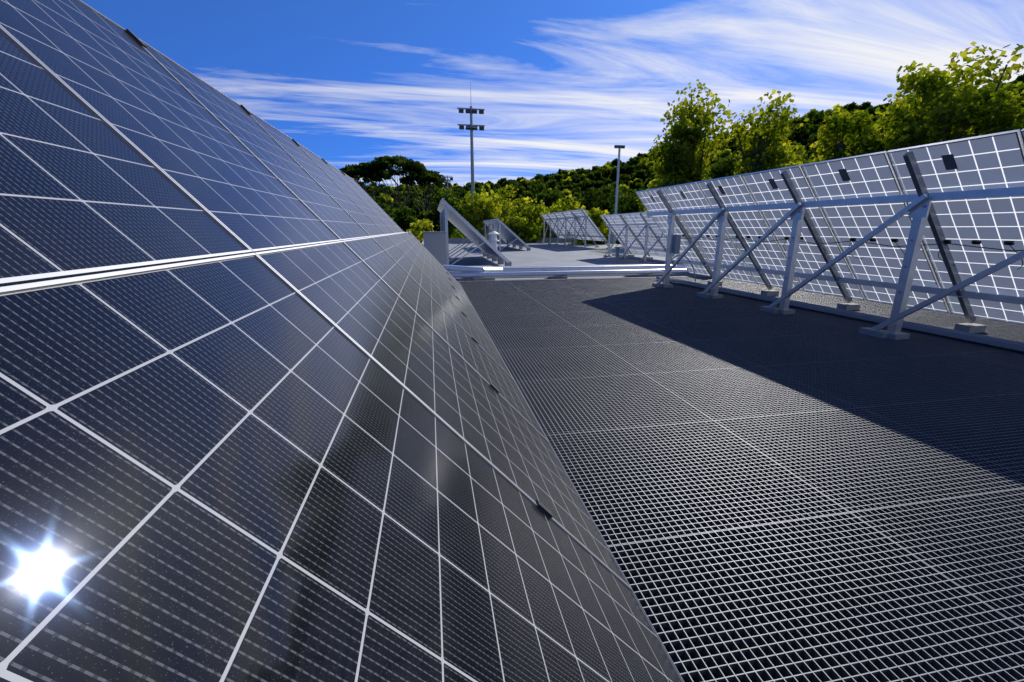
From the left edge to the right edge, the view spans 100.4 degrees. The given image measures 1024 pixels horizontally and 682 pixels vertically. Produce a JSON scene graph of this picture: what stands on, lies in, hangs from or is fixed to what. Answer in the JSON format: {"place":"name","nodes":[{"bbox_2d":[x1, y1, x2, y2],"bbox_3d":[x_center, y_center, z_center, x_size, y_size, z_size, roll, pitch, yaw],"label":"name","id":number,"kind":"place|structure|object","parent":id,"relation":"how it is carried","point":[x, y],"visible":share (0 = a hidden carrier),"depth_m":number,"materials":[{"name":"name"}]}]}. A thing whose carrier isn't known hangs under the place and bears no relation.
{"place":"outdoors","nodes":[
{"label":"outdoors","id":0,"kind":"place"},
{"bbox_2d":[81,0,1023,186],"label":"sky","id":1,"kind":"structure","parent":0,"point":[559,84],"materials":[{"name":"blue"}]},
{"bbox_3d":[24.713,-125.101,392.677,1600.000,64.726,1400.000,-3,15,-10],"label":"terrain","id":2,"kind":"structure","parent":0,"visible":0},
{"bbox_2d":[441,176,452,194],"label":"light mast","id":3,"kind":"object","parent":2,"relation":"on","point":[447,177],"visible":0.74,"depth_m":85.67,"materials":[{"name":"grey metal"}]},
{"bbox_2d":[457,81,484,204],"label":"floodlight mast","id":4,"kind":"object","parent":2,"relation":"on","point":[471,111],"visible":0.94,"depth_m":54.43,"materials":[{"name":"grey metal"}]},
{"bbox_2d":[422,238,702,280],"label":"roof","id":5,"kind":"structure","parent":2,"relation":"on","point":[539,254],"depth_m":22.91,"materials":[{"name":"concrete"}]},
{"bbox_2d":[437,198,511,265],"bbox_3d":[-1.948,-4.865,19.225,2.574,2.504,7.350,-3,15,-10],"label":"solar panel","id":6,"kind":"object","parent":5,"relation":"on","point":[467,229],"visible":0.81,"depth_m":16.77,"materials":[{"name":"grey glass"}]},
{"bbox_2d":[458,266,494,280],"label":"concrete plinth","id":7,"kind":"structure","parent":5,"relation":"on","point":[484,279],"depth_m":11.97,"materials":[{"name":"grey concrete"}]},
{"bbox_2d":[488,231,498,248],"bbox_3d":[-1.133,-6.172,26.560,0.702,1.310,0.720,-3,15,-10],"label":"chimney cowl","id":8,"kind":"object","parent":5,"relation":"on","point":[493,234],"visible":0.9,"depth_m":26.33,"materials":[{"name":"white paint"}]},
{"bbox_2d":[483,219,530,250],"bbox_3d":[-0.582,-8.131,32.463,2.272,2.104,8.050,-3,15,-10],"label":"solar panel","id":9,"kind":"object","parent":5,"relation":"on","point":[503,230],"visible":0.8,"depth_m":30.59,"materials":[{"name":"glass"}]},
{"bbox_2d":[423,232,620,264],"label":"roof vents and cabinet","id":10,"kind":"object","parent":5,"relation":"on","point":[435,244],"visible":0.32,"depth_m":13.67,"materials":[{"name":"grey metal"}]},
{"bbox_2d":[540,209,607,248],"bbox_3d":[5.128,-9.739,37.164,2.455,2.829,12.680,-3,15,-10],"label":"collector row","id":11,"kind":"object","parent":5,"relation":"on","point":[576,224],"visible":0.97,"depth_m":35.39,"materials":[{"name":"glass"}]},
{"bbox_2d":[443,264,709,281],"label":"roof pipes","id":12,"kind":"object","parent":5,"relation":"on","point":[469,273],"visible":0.46,"depth_m":11.55,"materials":[{"name":"silver metal"}]},
{"bbox_2d":[600,212,677,263],"bbox_3d":[6.485,-4.382,18.122,1.847,2.129,10.920,-3,15,-10],"label":"solar panel row","id":13,"kind":"object","parent":5,"relation":"on","point":[639,233],"visible":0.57,"depth_m":20.21,"materials":[{"name":"glass"}]},
{"bbox_2d":[583,486,868,681],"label":"roof deck under grating","id":14,"kind":"structure","parent":5,"relation":"on","point":[688,668],"depth_m":1.50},
{"bbox_2d":[0,0,683,681],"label":"solar panel","id":15,"kind":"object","parent":14,"relation":"on","point":[266,412],"depth_m":0.65,"materials":[{"name":"photovoltaic silicon cells"},{"name":"glass"},{"name":"aluminium"}]},
{"bbox_2d":[459,277,1023,681],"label":"steel grating","id":16,"kind":"object","parent":14,"relation":"on","point":[867,491],"visible":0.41,"depth_m":2.39,"materials":[{"name":"grey metal"}]},
{"bbox_2d":[635,129,1023,350],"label":"solar panel row","id":17,"kind":"object","parent":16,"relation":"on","point":[937,227],"visible":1,"depth_m":5.59,"materials":[{"name":"glass"}]},
{"bbox_2d":[614,145,624,243],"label":"street light","id":18,"kind":"object","parent":2,"relation":"on","point":[619,147],"visible":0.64,"depth_m":41.05,"materials":[{"name":"white paint"}]},
{"bbox_2d":[352,64,1007,241],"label":"trees","id":19,"kind":"object","parent":2,"relation":"on","point":[841,145],"visible":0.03,"depth_m":49.28,"materials":[{"name":"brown plant"}]},
{"bbox_2d":[339,73,1023,237],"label":"trees","id":20,"kind":"object","parent":2,"relation":"on","point":[597,183],"visible":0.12,"depth_m":164.72,"materials":[{"name":"green plant"}]},
{"bbox_2d":[367,81,1023,243],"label":"tree foliage","id":21,"kind":"object","parent":2,"relation":"on","point":[406,215],"visible":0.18,"depth_m":98.81,"materials":[{"name":"green plant"}]},
{"bbox_2d":[368,41,1023,244],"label":"trees","id":22,"kind":"object","parent":2,"relation":"on","point":[935,97],"visible":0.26,"depth_m":37.47,"materials":[{"name":"green plant"}]}
]}

